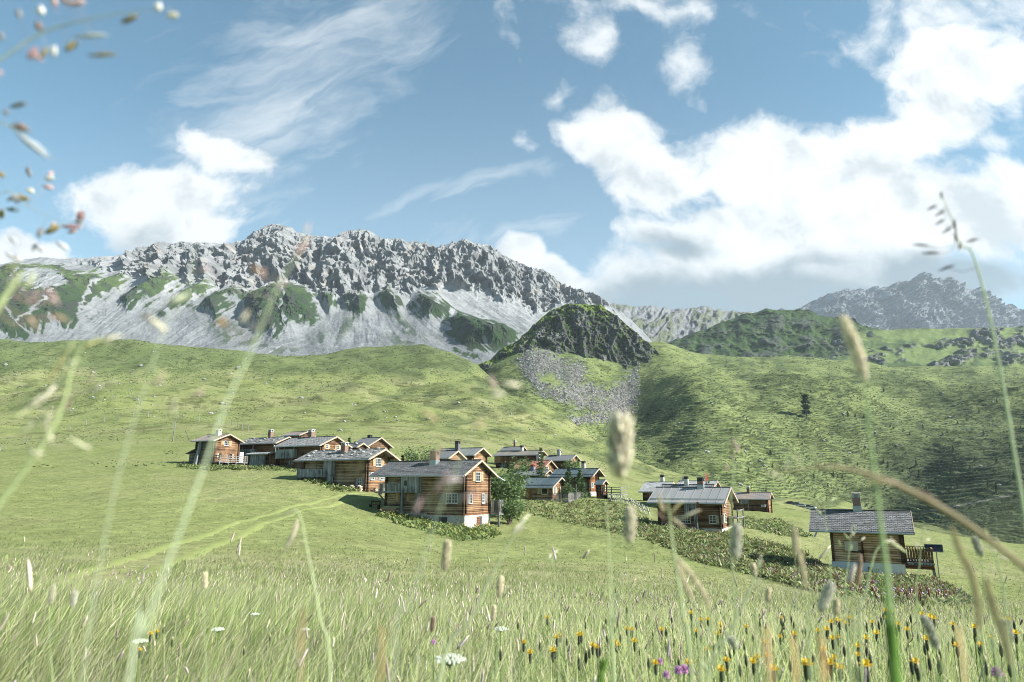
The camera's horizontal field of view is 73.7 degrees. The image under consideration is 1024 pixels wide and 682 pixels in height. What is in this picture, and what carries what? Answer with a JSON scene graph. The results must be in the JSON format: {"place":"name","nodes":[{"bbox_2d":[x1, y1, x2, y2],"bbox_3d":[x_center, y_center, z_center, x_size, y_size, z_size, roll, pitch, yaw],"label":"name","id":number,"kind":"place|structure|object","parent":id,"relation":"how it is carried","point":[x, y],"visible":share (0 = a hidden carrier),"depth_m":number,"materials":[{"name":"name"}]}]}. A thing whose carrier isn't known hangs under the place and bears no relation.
{"place":"outdoors","nodes":[
{"label":"outdoors","id":0,"kind":"place"},
{"bbox_2d":[45,492,377,585],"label":"track","id":1,"kind":"structure","parent":0,"point":[150,552],"depth_m":37.91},
{"bbox_2d":[0,224,652,363],"bbox_3d":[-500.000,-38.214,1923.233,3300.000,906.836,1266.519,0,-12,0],"label":"mountain","id":2,"kind":"structure","parent":0,"point":[475,303],"depth_m":1880.39,"materials":[{"name":"stone"}]},
{"bbox_2d":[430,616,434,681],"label":"foxtail grass","id":3,"kind":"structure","parent":0,"point":[432,623],"depth_m":1.22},
{"bbox_2d":[441,538,451,681],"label":"foxtail grass","id":4,"kind":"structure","parent":0,"point":[446,554],"depth_m":0.81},
{"bbox_2d":[491,604,496,681],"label":"foxtail grass","id":5,"kind":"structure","parent":0,"point":[493,613],"depth_m":1.22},
{"bbox_2d":[0,339,1023,681],"bbox_3d":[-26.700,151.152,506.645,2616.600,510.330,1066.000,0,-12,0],"label":"meadow","id":6,"kind":"structure","parent":0,"point":[96,467],"depth_m":152.44,"materials":[{"name":"green plant"}]},
{"bbox_2d":[0,101,55,160],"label":"grass panicle","id":7,"kind":"object","parent":6,"relation":"on","point":[32,144],"depth_m":0.46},
{"bbox_2d":[0,262,69,331],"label":"grass stalk","id":8,"kind":"object","parent":6,"relation":"on","point":[6,294],"depth_m":0.35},
{"bbox_2d":[0,166,84,261],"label":"grass panicle","id":9,"kind":"object","parent":6,"relation":"on","point":[52,228],"depth_m":0.62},
{"bbox_2d":[48,585,55,681],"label":"foxtail grass","id":10,"kind":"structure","parent":6,"relation":"on","point":[51,594],"depth_m":0.94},
{"bbox_2d":[0,334,122,506],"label":"grass panicle","id":11,"kind":"object","parent":6,"relation":"on","point":[38,451],"depth_m":0.40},
{"bbox_2d":[69,589,77,681],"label":"foxtail grass","id":12,"kind":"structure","parent":6,"relation":"on","point":[73,600],"depth_m":0.99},
{"bbox_2d":[0,0,177,74],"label":"grass panicle","id":13,"kind":"object","parent":6,"relation":"on","point":[32,52],"depth_m":0.42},
{"bbox_2d":[82,214,203,681],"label":"grass panicle","id":14,"kind":"object","parent":6,"relation":"on","point":[163,328],"depth_m":0.34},
{"bbox_2d":[201,571,207,681],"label":"foxtail grass","id":15,"kind":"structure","parent":6,"relation":"on","point":[204,579],"depth_m":1.04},
{"bbox_2d":[185,429,247,464],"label":"log cabin","id":16,"kind":"object","parent":6,"relation":"on","point":[225,449],"visible":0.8,"depth_m":125.39,"materials":[{"name":"wood"}]},
{"bbox_2d":[128,223,309,681],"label":"grass stalk","id":17,"kind":"object","parent":6,"relation":"on","point":[141,633],"depth_m":0.30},
{"bbox_2d":[175,462,296,470],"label":"cabin weeds","id":18,"kind":"object","parent":6,"relation":"on","point":[246,467],"visible":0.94,"depth_m":111.30,"materials":[{"name":"green plant"}]},
{"bbox_2d":[245,452,277,465],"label":"log cabin","id":19,"kind":"object","parent":6,"relation":"on","point":[261,458],"visible":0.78,"depth_m":118.34,"materials":[{"name":"grey wood"}]},
{"bbox_2d":[240,429,290,461],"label":"log cabin","id":20,"kind":"object","parent":6,"relation":"on","point":[268,444],"visible":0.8,"depth_m":130.93,"materials":[{"name":"wood"}]},
{"bbox_2d":[282,431,315,437],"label":"log cabin","id":21,"kind":"object","parent":6,"relation":"on","point":[298,434],"visible":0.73,"depth_m":146.17,"materials":[{"name":"wood"}]},
{"bbox_2d":[298,607,303,681],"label":"tall grass","id":22,"kind":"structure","parent":6,"relation":"on","point":[301,635],"depth_m":0.32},
{"bbox_2d":[280,508,330,681],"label":"grass stalk","id":23,"kind":"object","parent":6,"relation":"on","point":[315,593],"depth_m":0.66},
{"bbox_2d":[273,429,352,468],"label":"log cabin","id":24,"kind":"object","parent":6,"relation":"on","point":[289,451],"visible":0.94,"depth_m":114.27,"materials":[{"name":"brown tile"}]},
{"bbox_2d":[0,339,650,469],"bbox_3d":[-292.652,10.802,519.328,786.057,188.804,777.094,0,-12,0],"label":"tussocks","id":25,"kind":"object","parent":6,"relation":"on","point":[262,390],"visible":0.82,"depth_m":562.29,"materials":[{"name":"green plant"}]},
{"bbox_2d":[301,477,360,491],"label":"shrubs","id":26,"kind":"object","parent":6,"relation":"on","point":[329,485],"visible":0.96,"depth_m":91.81,"materials":[{"name":"green plant"}]},
{"bbox_2d":[293,442,400,491],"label":"log cabin","id":27,"kind":"object","parent":6,"relation":"on","point":[354,469],"visible":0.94,"depth_m":95.44,"materials":[{"name":"wood"}]},
{"bbox_2d":[348,443,369,448],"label":"log cabin","id":28,"kind":"object","parent":6,"relation":"on","point":[359,445],"visible":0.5,"depth_m":121.59,"materials":[{"name":"stone"}]},
{"bbox_2d":[357,435,393,450],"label":"log cabin","id":29,"kind":"object","parent":6,"relation":"on","point":[371,441],"visible":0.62,"depth_m":131.79,"materials":[{"name":"wood"}]},
{"bbox_2d":[378,627,386,681],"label":"tall grass","id":30,"kind":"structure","parent":6,"relation":"on","point":[380,669],"depth_m":0.32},
{"bbox_2d":[380,506,403,513],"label":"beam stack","id":31,"kind":"object","parent":6,"relation":"on","point":[389,508],"visible":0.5,"depth_m":79.50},
{"bbox_2d":[401,443,435,460],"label":"willow tree","id":32,"kind":"object","parent":6,"relation":"on","point":[416,455],"visible":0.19,"depth_m":104.04,"materials":[{"name":"green plant"}]},
{"bbox_2d":[369,451,504,527],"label":"log cabin","id":33,"kind":"object","parent":6,"relation":"on","point":[408,485],"visible":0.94,"depth_m":78.72,"materials":[{"name":"wood"}]},
{"bbox_2d":[375,508,501,540],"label":"yellow herbs","id":34,"kind":"object","parent":6,"relation":"on","point":[395,516],"visible":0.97,"depth_m":72.76,"materials":[{"name":"green plant"}]},
{"bbox_2d":[435,653,465,681],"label":"white umbel","id":35,"kind":"object","parent":6,"relation":"on","point":[455,659],"visible":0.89,"depth_m":1.39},
{"bbox_2d":[439,450,466,459],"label":"log cabin","id":36,"kind":"object","parent":6,"relation":"on","point":[450,454],"visible":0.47,"depth_m":102.20,"materials":[{"name":"wood"}]},
{"bbox_2d":[391,375,521,681],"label":"grass panicle","id":37,"kind":"object","parent":6,"relation":"on","point":[442,480],"depth_m":0.34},
{"bbox_2d":[442,441,491,463],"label":"log cabin","id":38,"kind":"object","parent":6,"relation":"on","point":[483,453],"visible":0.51,"depth_m":112.97,"materials":[{"name":"wood"}]},
{"bbox_2d":[437,514,529,681],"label":"grass stalk","id":39,"kind":"object","parent":6,"relation":"on","point":[515,531],"depth_m":0.66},
{"bbox_2d":[495,574,503,681],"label":"foxtail grass","id":40,"kind":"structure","parent":6,"relation":"on","point":[500,585],"depth_m":0.99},
{"bbox_2d":[0,470,1023,681],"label":"meadow grass","id":41,"kind":"structure","parent":6,"relation":"on","point":[109,617],"depth_m":4.65,"materials":[{"name":"plant"}]},
{"bbox_2d":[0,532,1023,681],"bbox_3d":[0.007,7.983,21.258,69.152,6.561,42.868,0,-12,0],"label":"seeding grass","id":42,"kind":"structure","parent":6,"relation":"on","point":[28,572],"depth_m":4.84,"materials":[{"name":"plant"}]},
{"bbox_2d":[500,440,526,450],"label":"log cabin","id":43,"kind":"object","parent":6,"relation":"on","point":[514,447],"visible":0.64,"depth_m":168.01,"materials":[{"name":"wood"}]},
{"bbox_2d":[491,455,536,517],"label":"willow tree","id":44,"kind":"object","parent":6,"relation":"on","point":[507,488],"visible":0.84,"depth_m":87.15,"materials":[{"name":"green plant"}]},
{"bbox_2d":[496,495,531,524],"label":"bush","id":45,"kind":"object","parent":6,"relation":"on","point":[512,509],"visible":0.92,"depth_m":81.19,"materials":[{"name":"green plant"}]},
{"bbox_2d":[492,445,547,467],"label":"log cabin","id":46,"kind":"object","parent":6,"relation":"on","point":[501,458],"visible":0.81,"depth_m":152.71,"materials":[{"name":"wood"}]},
{"bbox_2d":[515,457,535,469],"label":"willow tree","id":47,"kind":"object","parent":6,"relation":"on","point":[526,466],"visible":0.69,"depth_m":141.22,"materials":[{"name":"green plant"}]},
{"bbox_2d":[514,464,552,480],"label":"log cabin","id":48,"kind":"object","parent":6,"relation":"on","point":[548,472],"visible":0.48,"depth_m":138.37,"materials":[{"name":"wood"}]},
{"bbox_2d":[513,453,558,471],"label":"log cabin","id":49,"kind":"object","parent":6,"relation":"on","point":[551,465],"visible":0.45,"depth_m":147.07,"materials":[{"name":"brown wood"}]},
{"bbox_2d":[535,448,546,476],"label":"larch tree","id":50,"kind":"object","parent":6,"relation":"on","point":[540,469],"visible":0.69,"depth_m":129.71,"materials":[{"name":"green plant"}]},
{"bbox_2d":[548,550,559,681],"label":"grass stalk","id":51,"kind":"object","parent":6,"relation":"on","point":[550,556],"depth_m":1.13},
{"bbox_2d":[520,477,590,501],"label":"log cabin","id":52,"kind":"object","parent":6,"relation":"on","point":[544,488],"visible":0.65,"depth_m":119.40,"materials":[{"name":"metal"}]},
{"bbox_2d":[543,449,581,468],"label":"log cabin","id":53,"kind":"object","parent":6,"relation":"on","point":[558,459],"visible":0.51,"depth_m":159.87,"materials":[{"name":"wood"}]},
{"bbox_2d":[562,466,578,497],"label":"larch tree","id":54,"kind":"object","parent":6,"relation":"on","point":[568,478],"visible":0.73,"depth_m":122.33,"materials":[{"name":"green plant"}]},
{"bbox_2d":[561,458,579,467],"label":"willow tree","id":55,"kind":"object","parent":6,"relation":"on","point":[571,464],"visible":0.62,"depth_m":146.61,"materials":[{"name":"green plant"}]},
{"bbox_2d":[549,461,605,495],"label":"log cabin","id":56,"kind":"object","parent":6,"relation":"on","point":[591,476],"visible":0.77,"depth_m":130.31,"materials":[{"name":"wood"}]},
{"bbox_2d":[571,470,591,498],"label":"larch tree","id":57,"kind":"object","parent":6,"relation":"on","point":[578,482],"visible":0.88,"depth_m":122.11,"materials":[{"name":"green plant"}]},
{"bbox_2d":[599,657,606,681],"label":"tall grass","id":58,"kind":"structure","parent":6,"relation":"on","point":[602,665],"depth_m":0.51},
{"bbox_2d":[603,505,615,679],"bbox_3d":[0.179,0.717,1.172,0.012,0.850,0.045,1,-12,-6],"label":"grass stalk","id":59,"kind":"object","parent":6,"relation":"on","point":[612,587],"depth_m":1.23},
{"bbox_2d":[594,479,627,500],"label":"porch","id":60,"kind":"object","parent":6,"relation":"on","point":[602,492],"visible":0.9,"depth_m":123.17,"materials":[{"name":"wood"}]},
{"bbox_2d":[606,501,615,681],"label":"grass stalk","id":61,"kind":"object","parent":6,"relation":"on","point":[614,680],"depth_m":0.76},
{"bbox_2d":[605,408,633,681],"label":"foxtail grass","id":62,"kind":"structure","parent":6,"relation":"on","point":[619,439],"depth_m":0.41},
{"bbox_2d":[608,494,650,515],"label":"slat fence","id":63,"kind":"object","parent":6,"relation":"on","point":[644,510],"visible":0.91,"depth_m":113.56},
{"bbox_2d":[638,475,674,500],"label":"log cabin","id":64,"kind":"object","parent":6,"relation":"on","point":[647,489],"visible":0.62,"depth_m":121.89,"materials":[{"name":"stone"}]},
{"bbox_2d":[652,488,699,681],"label":"grass stalk","id":65,"kind":"object","parent":6,"relation":"on","point":[681,601],"depth_m":0.57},
{"bbox_2d":[671,553,702,681],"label":"grass spike","id":66,"kind":"object","parent":6,"relation":"on","point":[684,583],"depth_m":0.59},
{"bbox_2d":[661,476,715,486],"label":"log cabin","id":67,"kind":"object","parent":6,"relation":"on","point":[686,482],"visible":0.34,"depth_m":112.88,"materials":[{"name":"grey"}]},
{"bbox_2d":[676,558,712,681],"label":"grass spike","id":68,"kind":"object","parent":6,"relation":"on","point":[694,579],"depth_m":0.57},
{"bbox_2d":[647,477,744,532],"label":"log cabin","id":69,"kind":"object","parent":6,"relation":"on","point":[712,504],"visible":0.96,"depth_m":83.72,"materials":[{"name":"wood"}]},
{"bbox_2d":[677,477,720,486],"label":"log cabin","id":70,"kind":"object","parent":6,"relation":"on","point":[716,483],"visible":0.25,"depth_m":141.52,"materials":[{"name":"stone"}]},
{"bbox_2d":[699,555,762,681],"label":"grass stalk","id":71,"kind":"object","parent":6,"relation":"on","point":[717,654],"depth_m":0.75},
{"bbox_2d":[725,438,738,662],"bbox_3d":[0.218,0.525,0.608,0.023,0.872,0.013,-2,-12,11],"label":"grass stalk","id":72,"kind":"object","parent":6,"relation":"on","point":[737,447],"depth_m":0.68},
{"bbox_2d":[708,576,760,681],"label":"grass stalk","id":73,"kind":"object","parent":6,"relation":"on","point":[714,650],"depth_m":0.75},
{"bbox_2d":[518,497,974,612],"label":"shrubs","id":74,"kind":"object","parent":6,"relation":"on","point":[789,573],"visible":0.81,"depth_m":58.44,"materials":[{"name":"green plant"}]},
{"bbox_2d":[733,486,773,512],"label":"log cabin","id":75,"kind":"object","parent":6,"relation":"on","point":[748,500],"visible":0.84,"depth_m":138.85,"materials":[{"name":"wood"}]},
{"bbox_2d":[761,626,771,681],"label":"tall grass","id":76,"kind":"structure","parent":6,"relation":"on","point":[768,657],"depth_m":0.32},
{"bbox_2d":[765,586,771,681],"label":"foxtail grass","id":77,"kind":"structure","parent":6,"relation":"on","point":[768,595],"depth_m":1.13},
{"bbox_2d":[738,515,812,536],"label":"hillside docks","id":78,"kind":"object","parent":6,"relation":"on","point":[768,526],"visible":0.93,"depth_m":101.37,"materials":[{"name":"green plant"}]},
{"bbox_2d":[791,635,799,681],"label":"tall grass","id":79,"kind":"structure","parent":6,"relation":"on","point":[794,668],"depth_m":0.32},
{"bbox_2d":[791,526,800,681],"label":"grass spike","id":80,"kind":"object","parent":6,"relation":"on","point":[793,549],"depth_m":0.94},
{"bbox_2d":[792,526,810,681],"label":"grass spike","id":81,"kind":"object","parent":6,"relation":"on","point":[798,553],"depth_m":0.52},
{"bbox_2d":[812,580,835,681],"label":"foxtail grass","id":82,"kind":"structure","parent":6,"relation":"on","point":[827,594],"depth_m":0.75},
{"bbox_2d":[819,635,828,681],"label":"tall grass","id":83,"kind":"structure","parent":6,"relation":"on","point":[822,658],"depth_m":0.32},
{"bbox_2d":[813,492,840,681],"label":"grass stalk","id":84,"kind":"object","parent":6,"relation":"on","point":[830,572],"depth_m":0.96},
{"bbox_2d":[831,598,839,681],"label":"foxtail grass","id":85,"kind":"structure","parent":6,"relation":"on","point":[836,607],"depth_m":0.89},
{"bbox_2d":[838,525,863,681],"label":"grass stalk","id":86,"kind":"object","parent":6,"relation":"on","point":[850,548],"depth_m":1.04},
{"bbox_2d":[847,564,856,681],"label":"grass spike","id":87,"kind":"object","parent":6,"relation":"on","point":[851,573],"depth_m":0.90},
{"bbox_2d":[853,554,862,681],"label":"grass spike","id":88,"kind":"object","parent":6,"relation":"on","point":[859,570],"depth_m":0.90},
{"bbox_2d":[859,659,873,681],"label":"hawkbit flower","id":89,"kind":"object","parent":6,"relation":"on","point":[866,663],"visible":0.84,"depth_m":1.57,"materials":[{"name":"yellow plant"}]},
{"bbox_2d":[809,492,936,577],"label":"log cabin","id":90,"kind":"object","parent":6,"relation":"on","point":[898,525],"visible":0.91,"depth_m":57.22,"materials":[{"name":"grey"}]},
{"bbox_2d":[924,544,943,577],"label":"solar panel","id":91,"kind":"object","parent":90,"relation":"attached to","point":[936,548],"visible":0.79,"depth_m":56.42,"materials":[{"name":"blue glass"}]},
{"bbox_2d":[858,537,906,681],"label":"grass stalk","id":92,"kind":"object","parent":6,"relation":"on","point":[890,544],"depth_m":0.85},
{"bbox_2d":[874,562,902,681],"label":"tall grass","id":93,"kind":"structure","parent":6,"relation":"on","point":[893,654],"depth_m":0.32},
{"bbox_2d":[764,440,1023,570],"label":"grass panicle","id":94,"kind":"object","parent":6,"relation":"on","point":[923,496],"depth_m":0.41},
{"bbox_2d":[912,527,930,681],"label":"grass stalk","id":95,"kind":"object","parent":6,"relation":"on","point":[916,599],"depth_m":0.94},
{"bbox_2d":[956,626,966,681],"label":"tall grass","id":96,"kind":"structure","parent":6,"relation":"on","point":[961,655],"depth_m":0.32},
{"bbox_2d":[913,191,1023,517],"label":"grass stalk","id":97,"kind":"object","parent":6,"relation":"on","point":[1000,372],"depth_m":0.64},
{"bbox_2d":[949,526,1001,681],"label":"grass spike","id":98,"kind":"object","parent":6,"relation":"on","point":[973,580],"depth_m":0.40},
{"bbox_2d":[971,535,984,681],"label":"foxtail grass","id":99,"kind":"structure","parent":6,"relation":"on","point":[977,546],"depth_m":0.91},
{"bbox_2d":[984,528,1013,681],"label":"grass stalk","id":100,"kind":"object","parent":6,"relation":"on","point":[999,571],"depth_m":0.76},
{"bbox_2d":[983,577,1016,681],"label":"grass spike","id":101,"kind":"object","parent":6,"relation":"on","point":[1003,635],"depth_m":0.39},
{"bbox_2d":[1001,618,1013,681],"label":"foxtail grass","id":102,"kind":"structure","parent":6,"relation":"on","point":[1011,633],"depth_m":0.84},
{"bbox_2d":[0,0,1023,312],"label":"sky","id":103,"kind":"structure","parent":0,"point":[754,156],"materials":[{"name":"blue"}]},
{"bbox_2d":[476,303,659,371],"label":"rocky knoll","id":104,"kind":"structure","parent":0,"point":[601,332],"depth_m":1044.13,"materials":[{"name":"stone"}]},
{"bbox_2d":[623,505,636,681],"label":"foxtail grass","id":105,"kind":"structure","parent":0,"point":[630,525],"depth_m":0.58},
{"bbox_2d":[611,303,753,342],"bbox_3d":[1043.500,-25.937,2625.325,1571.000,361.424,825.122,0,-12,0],"label":"grey ridge","id":106,"kind":"structure","parent":0,"point":[657,323],"depth_m":2598.40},
{"bbox_2d":[727,635,738,681],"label":"foxtail grass","id":107,"kind":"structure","parent":0,"point":[731,639],"depth_m":0.84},
{"bbox_2d":[730,522,741,681],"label":"foxtail grass","id":108,"kind":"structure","parent":0,"point":[735,542],"depth_m":0.62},
{"bbox_2d":[750,562,757,681],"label":"foxtail grass","id":109,"kind":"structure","parent":0,"point":[753,568],"depth_m":1.13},
{"bbox_2d":[486,341,1023,543],"bbox_3d":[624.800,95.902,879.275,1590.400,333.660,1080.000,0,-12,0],"label":"hillside","id":110,"kind":"structure","parent":0,"point":[1008,527],"depth_m":697.15,"materials":[{"name":"green plant"}]},
{"bbox_2d":[515,347,639,425],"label":"boulder field","id":111,"kind":"structure","parent":110,"relation":"on","point":[609,406],"depth_m":853.89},
{"bbox_2d":[488,349,1023,533],"bbox_3d":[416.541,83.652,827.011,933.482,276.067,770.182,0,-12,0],"label":"hillside tussocks","id":112,"kind":"object","parent":110,"relation":"on","point":[810,391],"visible":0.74,"depth_m":671.71,"materials":[{"name":"green plant"}]},
{"bbox_2d":[800,394,811,418],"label":"stone pine","id":113,"kind":"object","parent":110,"relation":"on","point":[804,399],"visible":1,"depth_m":704.22,"materials":[{"name":"green plant"}]},
{"bbox_2d":[668,308,877,358],"bbox_3d":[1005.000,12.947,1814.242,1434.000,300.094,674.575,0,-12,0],"label":"dark hill","id":114,"kind":"structure","parent":0,"point":[766,332],"depth_m":1790.57,"materials":[{"name":"plant"}]},
{"bbox_2d":[838,313,892,681],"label":"foxtail grass","id":115,"kind":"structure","parent":0,"point":[854,346],"depth_m":0.42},
{"bbox_2d":[778,272,1023,329],"bbox_3d":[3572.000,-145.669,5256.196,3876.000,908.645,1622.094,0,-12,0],"label":"distant peak","id":116,"kind":"structure","parent":0,"point":[923,300],"depth_m":5184.44,"materials":[{"name":"stone"}]},
{"bbox_2d":[820,325,1023,366],"bbox_3d":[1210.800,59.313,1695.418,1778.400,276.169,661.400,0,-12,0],"label":"pasture hill","id":117,"kind":"structure","parent":0,"point":[955,347],"depth_m":1655.29,"materials":[{"name":"plant"}]},
{"bbox_2d":[919,614,940,681],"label":"foxtail grass","id":118,"kind":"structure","parent":0,"point":[930,630],"depth_m":0.75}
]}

